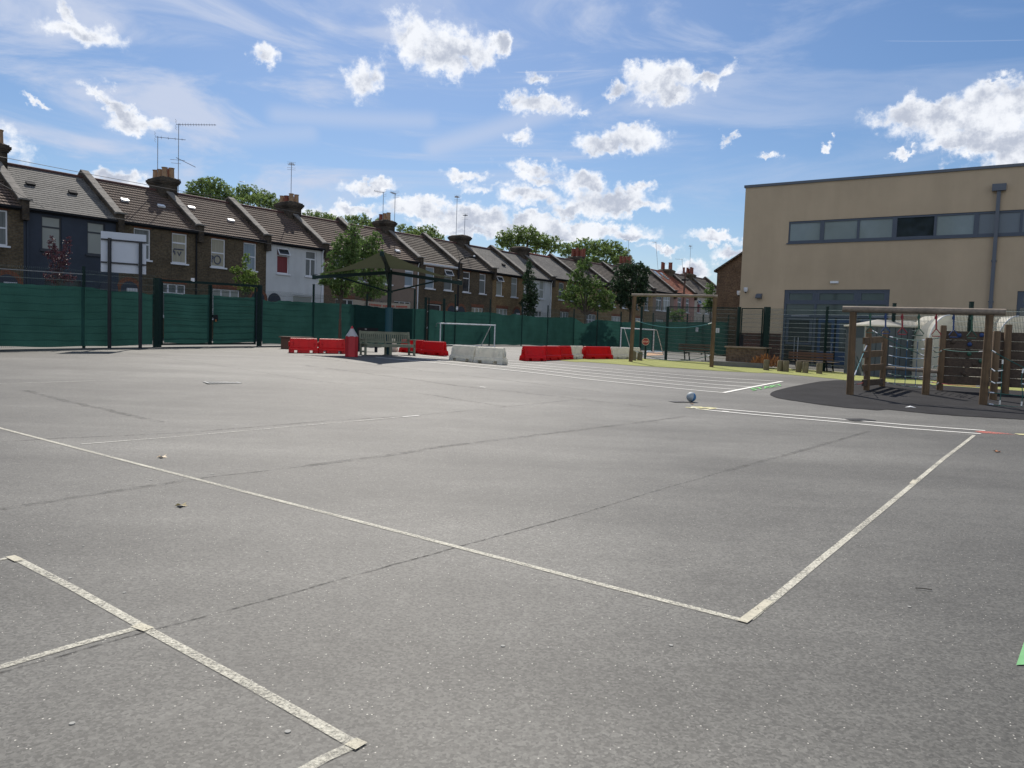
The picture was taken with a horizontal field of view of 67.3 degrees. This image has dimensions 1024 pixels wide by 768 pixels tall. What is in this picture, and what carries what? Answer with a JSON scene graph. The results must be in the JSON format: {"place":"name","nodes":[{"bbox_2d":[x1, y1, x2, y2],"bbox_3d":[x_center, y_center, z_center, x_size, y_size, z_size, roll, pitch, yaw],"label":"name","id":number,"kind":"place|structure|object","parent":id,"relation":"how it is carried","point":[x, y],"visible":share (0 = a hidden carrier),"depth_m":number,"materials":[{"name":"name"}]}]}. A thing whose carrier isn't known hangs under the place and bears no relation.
{"place":"outdoors","nodes":[
{"label":"outdoors","id":0,"kind":"place"},
{"bbox_2d":[0,156,328,218],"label":"overhead cable","id":1,"kind":"object","parent":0,"point":[150,185],"visible":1,"depth_m":36.79,"materials":[{"name":"grey plastic"}]},
{"bbox_2d":[147,340,583,346],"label":"road","id":2,"kind":"structure","parent":0,"point":[447,345],"depth_m":52.32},
{"bbox_2d":[42,235,75,285],"bbox_3d":[-20.195,-4.288,34.332,1.670,4.682,1.012,2,4,0],"label":"street tree","id":3,"kind":"object","parent":2,"relation":"on","point":[60,276],"visible":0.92,"depth_m":34.19,"materials":[{"name":"red plant"}]},
{"bbox_2d":[229,253,259,296],"bbox_3d":[-14.208,-4.584,40.680,1.696,4.738,1.022,2,4,0],"label":"street tree","id":4,"kind":"object","parent":2,"relation":"on","point":[246,278],"visible":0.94,"depth_m":40.59,"materials":[{"name":"green plant"}]},
{"bbox_2d":[352,230,387,301],"bbox_3d":[-8.223,-5.474,43.855,2.282,6.475,1.835,2,4,0],"label":"street tree","id":5,"kind":"object","parent":2,"relation":"on","point":[372,280],"visible":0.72,"depth_m":43.58,"materials":[{"name":"green plant"}]},
{"bbox_2d":[557,256,615,323],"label":"street tree","id":6,"kind":"object","parent":2,"relation":"on","point":[584,308],"visible":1,"depth_m":68.38,"materials":[{"name":"green plant"}]},
{"bbox_2d":[608,260,651,321],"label":"street tree","id":7,"kind":"object","parent":2,"relation":"on","point":[623,296],"visible":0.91,"depth_m":72.04,"materials":[{"name":"green plant"}]},
{"bbox_2d":[0,338,1023,767],"bbox_3d":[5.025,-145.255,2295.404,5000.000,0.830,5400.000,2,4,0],"label":"playground ground","id":8,"kind":"structure","parent":0,"point":[844,656],"depth_m":5.13,"materials":[{"name":"asphalt"}]},
{"bbox_2d":[0,129,32,283],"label":"terraced house","id":9,"kind":"structure","parent":8,"relation":"on","point":[14,210],"depth_m":35.92,"materials":[{"name":"brick"}]},
{"bbox_2d":[0,210,10,247],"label":"window","id":10,"kind":"structure","parent":9,"relation":"in","point":[3,214],"depth_m":35.58,"materials":[{"name":"white plastic"}]},
{"bbox_2d":[8,162,127,290],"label":"terraced house","id":11,"kind":"structure","parent":8,"relation":"on","point":[79,193],"depth_m":38.37,"materials":[{"name":"grey"}]},
{"bbox_2d":[40,215,60,251],"bbox_3d":[-22.260,-7.229,37.160,0.220,1.710,1.060,5,5,37],"label":"window","id":12,"kind":"structure","parent":11,"relation":"in","point":[51,226],"depth_m":37.17,"materials":[{"name":"grey"}]},
{"bbox_2d":[86,221,104,256],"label":"window","id":13,"kind":"structure","parent":11,"relation":"in","point":[94,229],"depth_m":38.83,"materials":[{"name":"grey"}]},
{"bbox_2d":[101,231,145,348],"bbox_3d":[-14.728,-3.496,29.127,1.528,4.376,0.786,0,4,-32],"label":"basketball hoop","id":14,"kind":"object","parent":8,"relation":"on","point":[123,252],"visible":0.94,"depth_m":28.87,"materials":[{"name":"white metal"}]},
{"bbox_2d":[95,167,206,337],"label":"terraced house","id":15,"kind":"structure","parent":8,"relation":"on","point":[172,252],"depth_m":42.39,"materials":[{"name":"brick"}]},
{"bbox_2d":[134,228,152,261],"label":"window","id":16,"kind":"structure","parent":15,"relation":"in","point":[146,232],"depth_m":40.99,"materials":[{"name":"white plastic"}]},
{"bbox_2d":[0,183,301,249],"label":"overhead cable","id":17,"kind":"object","parent":15,"relation":"attached to","point":[136,221],"visible":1,"depth_m":34.49,"materials":[{"name":"grey plastic"}]},
{"bbox_2d":[163,283,184,316],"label":"window","id":18,"kind":"structure","parent":15,"relation":"in","point":[170,286],"depth_m":42.25,"materials":[{"name":"glass"}]},
{"bbox_2d":[170,233,188,265],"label":"window","id":19,"kind":"structure","parent":15,"relation":"in","point":[178,240],"depth_m":42.44,"materials":[{"name":"glass"}]},
{"bbox_2d":[183,176,240,203],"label":"plane tree","id":20,"kind":"object","parent":8,"relation":"on","point":[207,185],"visible":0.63,"depth_m":74.67,"materials":[{"name":"green plant"}]},
{"bbox_2d":[178,193,273,338],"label":"terraced house","id":21,"kind":"structure","parent":8,"relation":"on","point":[220,255],"depth_m":45.49,"materials":[{"name":"brick"}]},
{"bbox_2d":[210,238,226,269],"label":"window","id":22,"kind":"structure","parent":21,"relation":"in","point":[217,245],"depth_m":44.34,"materials":[{"name":"white plastic"}]},
{"bbox_2d":[212,289,238,319],"bbox_3d":[-16.694,-4.613,44.904,0.220,1.810,1.910,5,5,37],"label":"window","id":23,"kind":"structure","parent":21,"relation":"in","point":[234,294],"depth_m":44.90,"materials":[{"name":"glass"}]},
{"bbox_2d":[243,242,257,272],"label":"window","id":24,"kind":"structure","parent":21,"relation":"in","point":[250,248],"depth_m":46.10,"materials":[{"name":"white plastic"}]},
{"bbox_2d":[232,183,279,209],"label":"plane tree","id":25,"kind":"object","parent":8,"relation":"on","point":[259,198],"visible":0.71,"depth_m":78.44,"materials":[{"name":"green plant"}]},
{"bbox_2d":[0,266,548,347],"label":"fence","id":26,"kind":"object","parent":8,"relation":"on","point":[299,298],"visible":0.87,"depth_m":30.66,"materials":[{"name":"green metal"}]},
{"bbox_2d":[0,283,152,346],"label":"windbreak netting","id":27,"kind":"object","parent":26,"relation":"attached to","point":[32,315],"visible":0.96,"depth_m":27.72,"materials":[{"name":"fabric"}]},
{"bbox_2d":[153,278,262,346],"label":"gate","id":28,"kind":"structure","parent":26,"relation":"attached to","point":[188,318],"depth_m":32.64,"materials":[{"name":"green metal"}]},
{"bbox_2d":[262,300,415,343],"bbox_3d":[-8.559,-3.116,40.176,0.046,2.164,11.315,4,4,31],"label":"windbreak netting","id":29,"kind":"object","parent":26,"relation":"attached to","point":[291,318],"visible":0.68,"depth_m":37.59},
{"bbox_2d":[353,300,409,308],"bbox_3d":[-7.141,-4.322,42.644,0.089,0.480,4.863,4,4,31],"label":"banner","id":30,"kind":"object","parent":26,"relation":"attached to","point":[394,305],"visible":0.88,"depth_m":42.54,"materials":[{"name":"beige"}]},
{"bbox_2d":[354,305,412,340],"bbox_3d":[-7.054,-3.346,42.615,0.043,1.870,4.902,4,4,31],"label":"windbreak netting","id":31,"kind":"object","parent":26,"relation":"attached to","point":[369,317],"visible":0.64,"depth_m":42.34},
{"bbox_2d":[424,297,445,341],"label":"gate","id":32,"kind":"structure","parent":26,"relation":"attached to","point":[435,317],"depth_m":46.68,"materials":[{"name":"green metal"}]},
{"bbox_2d":[415,309,620,346],"bbox_3d":[0.550,-3.909,55.249,2.823,2.420,23.880,5,5,38],"label":"windbreak netting","id":33,"kind":"object","parent":26,"relation":"attached to","point":[513,329],"visible":0.96,"depth_m":55.77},
{"bbox_2d":[240,193,330,302],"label":"terraced house","id":34,"kind":"structure","parent":8,"relation":"on","point":[291,270],"depth_m":49.23,"materials":[{"name":"paint"}]},
{"bbox_2d":[276,247,290,275],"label":"window","id":35,"kind":"structure","parent":34,"relation":"in","point":[283,254],"depth_m":47.85,"materials":[{"name":"white plastic"}]},
{"bbox_2d":[304,251,315,277],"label":"window","id":36,"kind":"structure","parent":34,"relation":"in","point":[310,255],"depth_m":49.59,"materials":[{"name":"white plastic"}]},
{"bbox_2d":[288,338,317,352],"bbox_3d":[-8.188,-1.512,30.202,1.146,0.575,0.408,1,4,-21],"label":"road barrier","id":37,"kind":"object","parent":8,"relation":"on","point":[303,345],"visible":0.99,"depth_m":30.08,"materials":[{"name":"red plastic"}]},
{"bbox_2d":[302,209,345,220],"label":"plane tree","id":38,"kind":"object","parent":8,"relation":"on","point":[325,215],"visible":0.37,"depth_m":86.31,"materials":[{"name":"green plant"}]},
{"bbox_2d":[318,338,344,353],"bbox_3d":[-7.171,-1.512,30.626,1.121,0.575,0.408,0,4,-24],"label":"road barrier","id":39,"kind":"object","parent":8,"relation":"on","point":[331,345],"visible":0.84,"depth_m":30.50,"materials":[{"name":"red plastic"}]},
{"bbox_2d":[316,220,362,338],"bbox_3d":[-7.921,-4.623,35.844,2.256,5.970,1.571,3,4,21],"label":"street tree","id":40,"kind":"object","parent":8,"relation":"on","point":[349,253],"visible":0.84,"depth_m":35.58,"materials":[{"name":"green plant"}]},
{"bbox_2d":[301,215,379,303],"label":"terraced house","id":41,"kind":"structure","parent":8,"relation":"on","point":[325,229],"depth_m":53.02,"materials":[{"name":"brown brick"}]},
{"bbox_2d":[345,326,357,356],"bbox_3d":[-5.962,-1.592,28.613,0.462,1.150,0.450,2,4,0],"label":"pencil bollard","id":42,"kind":"object","parent":8,"relation":"on","point":[351,343],"visible":1,"depth_m":28.45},
{"bbox_2d":[0,397,709,672],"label":"asphalt seam","id":43,"kind":"object","parent":8,"relation":"on","point":[323,583],"visible":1,"depth_m":5.63,"materials":[{"name":"asphalt"}]},
{"bbox_2d":[344,212,378,226],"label":"plane tree","id":44,"kind":"object","parent":8,"relation":"on","point":[364,221],"visible":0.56,"depth_m":90.79,"materials":[{"name":"green plant"}]},
{"bbox_2d":[312,251,461,353],"bbox_3d":[-5.157,-3.149,31.306,4.680,3.964,4.209,5,5,39],"label":"shade sail","id":45,"kind":"object","parent":8,"relation":"on","point":[387,262],"visible":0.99,"depth_m":31.22,"materials":[{"name":"fabric"}]},
{"bbox_2d":[348,212,425,308],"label":"terraced house","id":46,"kind":"structure","parent":8,"relation":"on","point":[395,245],"depth_m":57.12,"materials":[{"name":"brown brick"}]},
{"bbox_2d":[359,330,416,354],"bbox_3d":[-5.008,-1.639,30.944,2.200,0.959,0.744,0,4,-33],"label":"park bench","id":47,"kind":"object","parent":8,"relation":"on","point":[370,339],"visible":0.98,"depth_m":31.00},
{"bbox_2d":[398,339,423,353],"bbox_3d":[-4.309,-1.641,33.470,1.609,0.575,0.408,5,5,44],"label":"road barrier","id":48,"kind":"object","parent":8,"relation":"on","point":[419,343],"visible":0.38,"depth_m":33.21,"materials":[{"name":"red plastic"}]},
{"bbox_2d":[396,223,444,239],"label":"plane tree","id":49,"kind":"object","parent":8,"relation":"on","point":[431,233],"visible":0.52,"depth_m":96.65,"materials":[{"name":"green plant"}]},
{"bbox_2d":[395,231,463,340],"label":"terraced house","id":50,"kind":"structure","parent":8,"relation":"on","point":[439,259],"depth_m":60.00,"materials":[{"name":"brick"}]},
{"bbox_2d":[443,269,453,291],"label":"window","id":51,"kind":"structure","parent":50,"relation":"in","point":[449,273],"depth_m":60.20,"materials":[{"name":"white plastic"}]},
{"bbox_2d":[420,341,448,355],"bbox_3d":[-3.243,-1.493,32.072,1.403,0.575,0.408,5,5,41],"label":"road barrier","id":52,"kind":"object","parent":8,"relation":"on","point":[438,348],"visible":1,"depth_m":31.88,"materials":[{"name":"red plastic"}]},
{"bbox_2d":[7,480,917,748],"bbox_3d":[1.446,1.233,5.623,9.004,0.006,3.151,0,4,-27],"label":"court line patch","id":53,"kind":"object","parent":8,"relation":"on","point":[747,617],"visible":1,"depth_m":4.34,"materials":[{"name":"white paint"}]},
{"bbox_2d":[449,345,476,361],"bbox_3d":[-1.748,-1.135,28.355,0.408,0.575,1.431,-1,5,-43],"label":"road barrier","id":54,"kind":"object","parent":8,"relation":"on","point":[462,353],"visible":0.91,"depth_m":28.23,"materials":[{"name":"white plastic"}]},
{"bbox_2d":[433,234,498,311],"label":"terraced house","id":55,"kind":"structure","parent":8,"relation":"on","point":[478,276],"depth_m":63.70,"materials":[{"name":"brick"}]},
{"bbox_2d":[462,272,470,293],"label":"window","id":56,"kind":"structure","parent":55,"relation":"in","point":[466,275],"depth_m":62.02,"materials":[{"name":"white plastic"}]},
{"bbox_2d":[436,323,495,346],"bbox_3d":[-3.122,-3.031,47.555,3.752,1.403,2.149,1,4,-17],"label":"goal frame","id":57,"kind":"object","parent":8,"relation":"on","point":[471,324],"visible":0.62,"depth_m":46.84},
{"bbox_2d":[0,427,975,767],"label":"court line","id":58,"kind":"object","parent":8,"relation":"on","point":[316,723],"visible":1,"depth_m":4.42,"materials":[{"name":"beige paint"}]},
{"bbox_2d":[473,347,507,363],"bbox_3d":[-0.763,-1.021,27.424,1.318,0.575,0.408,5,4,35],"label":"road barrier","id":59,"kind":"object","parent":8,"relation":"on","point":[490,355],"visible":1,"depth_m":27.27,"materials":[{"name":"white plastic"}]},
{"bbox_2d":[470,245,524,314],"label":"terraced house","id":60,"kind":"structure","parent":8,"relation":"on","point":[507,291],"depth_m":67.06,"materials":[{"name":"brown brick"}]},
{"bbox_2d":[499,246,556,342],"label":"terraced house","id":61,"kind":"structure","parent":8,"relation":"on","point":[545,279],"depth_m":71.35,"materials":[{"name":"white brick"}]},
{"bbox_2d":[519,259,540,316],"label":"street tree","id":62,"kind":"object","parent":8,"relation":"on","point":[530,297],"visible":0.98,"depth_m":65.46,"materials":[{"name":"green plant"}]},
{"bbox_2d":[495,223,565,255],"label":"plane tree","id":63,"kind":"object","parent":8,"relation":"on","point":[508,240],"visible":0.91,"depth_m":111.00,"materials":[{"name":"green plant"}]},
{"bbox_2d":[519,346,546,360],"bbox_3d":[0.835,-1.209,30.359,1.174,0.575,0.408,-1,5,-41],"label":"road barrier","id":64,"kind":"object","parent":8,"relation":"on","point":[532,353],"visible":1,"depth_m":30.18,"materials":[{"name":"red plastic"}]},
{"bbox_2d":[544,346,561,359],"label":"road barrier","id":65,"kind":"object","parent":8,"relation":"on","point":[552,352],"visible":0.81,"depth_m":31.47,"materials":[{"name":"red plastic"}]},
{"bbox_2d":[529,253,586,320],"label":"terraced house","id":66,"kind":"structure","parent":8,"relation":"on","point":[552,264],"depth_m":74.16,"materials":[{"name":"brown brick"}]},
{"bbox_2d":[559,346,573,359],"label":"road barrier","id":67,"kind":"object","parent":8,"relation":"on","point":[565,352],"visible":0.77,"depth_m":32.78,"materials":[{"name":"red plastic"}]},
{"bbox_2d":[571,346,582,358],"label":"road barrier","id":68,"kind":"object","parent":8,"relation":"on","point":[577,352],"visible":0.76,"depth_m":33.96,"materials":[{"name":"white plastic"}]},
{"bbox_2d":[557,248,611,323],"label":"terraced house","id":69,"kind":"structure","parent":8,"relation":"on","point":[574,257],"depth_m":79.77,"materials":[{"name":"brown brick"}]},
{"bbox_2d":[556,237,633,264],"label":"plane tree","id":70,"kind":"object","parent":8,"relation":"on","point":[592,248],"visible":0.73,"depth_m":123.49,"materials":[{"name":"green plant"}]},
{"bbox_2d":[589,261,629,321],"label":"terraced house","id":71,"kind":"structure","parent":8,"relation":"on","point":[604,270],"depth_m":83.08,"materials":[{"name":"brown brick"}]},
{"bbox_2d":[610,347,628,358],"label":"road barrier","id":72,"kind":"object","parent":8,"relation":"on","point":[619,352],"visible":0.84,"depth_m":37.34,"materials":[{"name":"white plastic"}]},
{"bbox_2d":[607,255,657,321],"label":"terraced house","id":73,"kind":"structure","parent":8,"relation":"on","point":[652,289],"depth_m":87.85,"materials":[{"name":"brown brick"}]},
{"bbox_2d":[548,309,729,354],"bbox_3d":[9.775,-4.177,61.130,13.655,3.387,5.333,2,4,6],"label":"fence","id":74,"kind":"object","parent":8,"relation":"on","point":[621,317],"visible":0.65,"depth_m":62.30,"materials":[{"name":"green metal"}]},
{"bbox_2d":[620,322,727,354],"bbox_3d":[12.815,-3.737,61.118,9.405,2.495,0.794,5,5,39],"label":"windbreak netting","id":75,"kind":"object","parent":74,"relation":"attached to","point":[624,342],"visible":0.52,"depth_m":61.28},
{"bbox_2d":[634,269,677,321],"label":"terraced house","id":76,"kind":"structure","parent":8,"relation":"on","point":[659,283],"depth_m":91.27,"materials":[{"name":"brown brick"}]},
{"bbox_2d":[651,262,697,321],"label":"terraced house","id":77,"kind":"structure","parent":8,"relation":"on","point":[671,278],"depth_m":96.76,"materials":[{"name":"brown brick"}]},
{"bbox_2d":[379,355,984,433],"bbox_3d":[4.283,-0.165,24.045,9.648,0.568,21.336,-1,5,-36],"label":"running lane line","id":78,"kind":"object","parent":8,"relation":"on","point":[712,391],"visible":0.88,"depth_m":21.80,"materials":[{"name":"white paint"}]},
{"bbox_2d":[675,273,712,321],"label":"terraced house","id":79,"kind":"structure","parent":8,"relation":"on","point":[694,284],"depth_m":100.48,"materials":[{"name":"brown brick"}]},
{"bbox_2d":[678,343,709,361],"bbox_3d":[9.912,-1.690,41.258,1.904,0.910,0.585,5,5,42],"label":"slatted bench","id":80,"kind":"object","parent":8,"relation":"on","point":[699,346],"visible":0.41,"depth_m":41.02,"materials":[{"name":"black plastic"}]},
{"bbox_2d":[682,267,716,293],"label":"terraced house","id":81,"kind":"structure","parent":8,"relation":"on","point":[703,281],"depth_m":105.09,"materials":[{"name":"brown brick"}]},
{"bbox_2d":[701,282,715,319],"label":"street tree","id":82,"kind":"object","parent":8,"relation":"on","point":[708,301],"visible":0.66,"depth_m":71.47,"materials":[{"name":"green plant"}]},
{"bbox_2d":[714,252,741,345],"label":"brick gable house","id":83,"kind":"structure","parent":8,"relation":"on","point":[728,280],"depth_m":59.10,"materials":[{"name":"brick"}]},
{"bbox_2d":[561,358,1023,390],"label":"artificial turf","id":84,"kind":"structure","parent":8,"relation":"on","point":[701,366],"depth_m":32.45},
{"bbox_2d":[582,346,612,358],"bbox_3d":[3.938,-1.453,35.614,0.408,0.575,2.758,4,4,33],"label":"road barrier","id":85,"kind":"object","parent":84,"relation":"on","point":[595,352],"visible":0.91,"depth_m":35.34,"materials":[{"name":"red plastic"}]},
{"bbox_2d":[629,294,717,366],"bbox_3d":[7.174,-2.396,34.351,3.764,3.259,0.185,2,4,7],"label":"swing frame","id":86,"kind":"object","parent":84,"relation":"on","point":[713,327],"visible":0.96,"depth_m":34.24,"materials":[{"name":"brown wood"}]},
{"bbox_2d":[714,346,779,367],"bbox_3d":[11.244,-1.266,36.019,3.319,0.950,1.677,4,4,34],"label":"raised planter","id":87,"kind":"object","parent":84,"relation":"on","point":[745,356],"visible":0.85,"depth_m":35.88,"materials":[{"name":"brown brick"}]},
{"bbox_2d":[788,351,839,371],"bbox_3d":[13.494,-0.999,34.396,0.585,0.824,2.164,-1,5,-38],"label":"slatted bench","id":88,"kind":"object","parent":84,"relation":"on","point":[795,354],"visible":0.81,"depth_m":34.08,"materials":[{"name":"brown wood"}]},
{"bbox_2d":[639,301,1023,378],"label":"fence","id":89,"kind":"object","parent":8,"relation":"on","point":[801,327],"visible":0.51,"depth_m":35.40,"materials":[{"name":"black metal"}]},
{"bbox_2d":[736,307,770,352],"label":"gate","id":90,"kind":"structure","parent":89,"relation":"attached to","point":[765,326],"depth_m":36.40,"materials":[{"name":"green metal"}]},
{"bbox_2d":[737,163,1023,364],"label":"school building","id":91,"kind":"structure","parent":8,"relation":"on","point":[948,238],"depth_m":43.34,"materials":[{"name":"paint"}]},
{"bbox_2d":[785,317,812,344],"bbox_3d":[17.159,-3.171,46.021,1.500,1.603,0.050,4,4,34],"label":"side window frame","id":92,"kind":"structure","parent":91,"relation":"in","point":[787,322],"depth_m":45.95,"materials":[{"name":"blue metal"}]},
{"bbox_2d":[788,220,823,242],"bbox_3d":[17.427,-9.027,45.610,1.950,1.275,0.113,4,4,34],"label":"window","id":93,"kind":"structure","parent":91,"relation":"in","point":[799,231],"depth_m":45.61,"materials":[{"name":"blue glass"}]},
{"bbox_2d":[816,318,834,362],"bbox_3d":[18.387,-2.366,45.168,0.900,2.965,0.125,4,4,34],"label":"door","id":94,"kind":"structure","parent":91,"relation":"in","point":[820,342],"depth_m":45.16,"materials":[{"name":"blue glass"}]},
{"bbox_2d":[822,218,858,241],"bbox_3d":[19.024,-8.903,44.530,1.913,1.275,0.113,4,4,34],"label":"window","id":95,"kind":"structure","parent":91,"relation":"in","point":[833,229],"depth_m":44.52,"materials":[{"name":"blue glass"}]},
{"bbox_2d":[834,319,848,364],"bbox_3d":[19.248,-2.301,44.625,0.875,2.965,0.056,4,4,34],"label":"door","id":96,"kind":"structure","parent":91,"relation":"in","point":[845,321],"depth_m":44.69,"materials":[{"name":"blue glass"}]},
{"bbox_2d":[857,216,895,239],"bbox_3d":[20.615,-8.779,43.454,1.937,1.275,0.112,4,4,34],"label":"window","id":97,"kind":"structure","parent":91,"relation":"in","point":[872,228],"depth_m":43.44,"materials":[{"name":"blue glass"}]},
{"bbox_2d":[895,214,935,238],"bbox_3d":[22.222,-8.654,42.367,1.950,1.275,0.113,4,4,34],"label":"window","id":98,"kind":"structure","parent":91,"relation":"in","point":[910,226],"depth_m":42.35,"materials":[{"name":"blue glass"}]},
{"bbox_2d":[934,212,977,237],"bbox_3d":[23.839,-8.528,41.274,1.963,1.275,0.113,4,4,34],"label":"window","id":99,"kind":"structure","parent":91,"relation":"in","point":[948,224],"depth_m":41.25,"materials":[{"name":"grey glass"}]},
{"bbox_2d":[977,210,1021,235],"bbox_3d":[25.451,-8.403,40.183,1.938,1.275,0.113,4,4,34],"label":"window","id":100,"kind":"structure","parent":91,"relation":"in","point":[1009,220],"depth_m":40.11,"materials":[{"name":"grey glass"}]},
{"bbox_2d":[844,320,916,377],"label":"playground shed","id":101,"kind":"structure","parent":8,"relation":"on","point":[878,326],"depth_m":31.16,"materials":[{"name":"grey"}]},
{"bbox_2d":[770,380,1023,418],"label":"rubber safety surface","id":102,"kind":"object","parent":8,"relation":"on","point":[955,400],"visible":0.91,"depth_m":20.43,"materials":[{"name":"rubber"}]},
{"bbox_2d":[854,328,982,394],"bbox_3d":[11.562,-0.668,22.988,2.990,1.932,5.881,3,4,17],"label":"rope climbing frame","id":103,"kind":"object","parent":102,"relation":"on","point":[867,367],"visible":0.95,"depth_m":22.89,"materials":[{"name":"brown wood"}]},
{"bbox_2d":[842,306,1005,404],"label":"monkey bars","id":104,"kind":"object","parent":102,"relation":"on","point":[986,355],"visible":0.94,"depth_m":20.10,"materials":[{"name":"brown"}]},
{"bbox_2d":[936,324,1023,393],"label":"climbing wall","id":105,"kind":"structure","parent":102,"relation":"on","point":[959,370],"depth_m":23.75,"materials":[{"name":"brown wood"}]},
{"bbox_2d":[988,331,1023,406],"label":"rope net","id":106,"kind":"object","parent":102,"relation":"on","point":[994,369],"visible":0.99,"depth_m":21.00,"materials":[{"name":"brown"}]},
{"bbox_2d":[911,315,999,379],"bbox_3d":[17.602,-1.457,30.814,2.772,2.565,1.635,2,4,0],"label":"white canopy","id":107,"kind":"object","parent":8,"relation":"on","point":[928,328],"visible":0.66,"depth_m":30.07,"materials":[{"name":"fabric"}]},
{"bbox_2d":[989,315,1023,378],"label":"white canopy","id":108,"kind":"object","parent":8,"relation":"on","point":[1014,324],"visible":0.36,"depth_m":29.29,"materials":[{"name":"fabric"}]},
{"bbox_2d":[0,0,1023,284],"label":"sky","id":109,"kind":"structure","parent":0,"point":[646,122],"materials":[{"name":"blue"}]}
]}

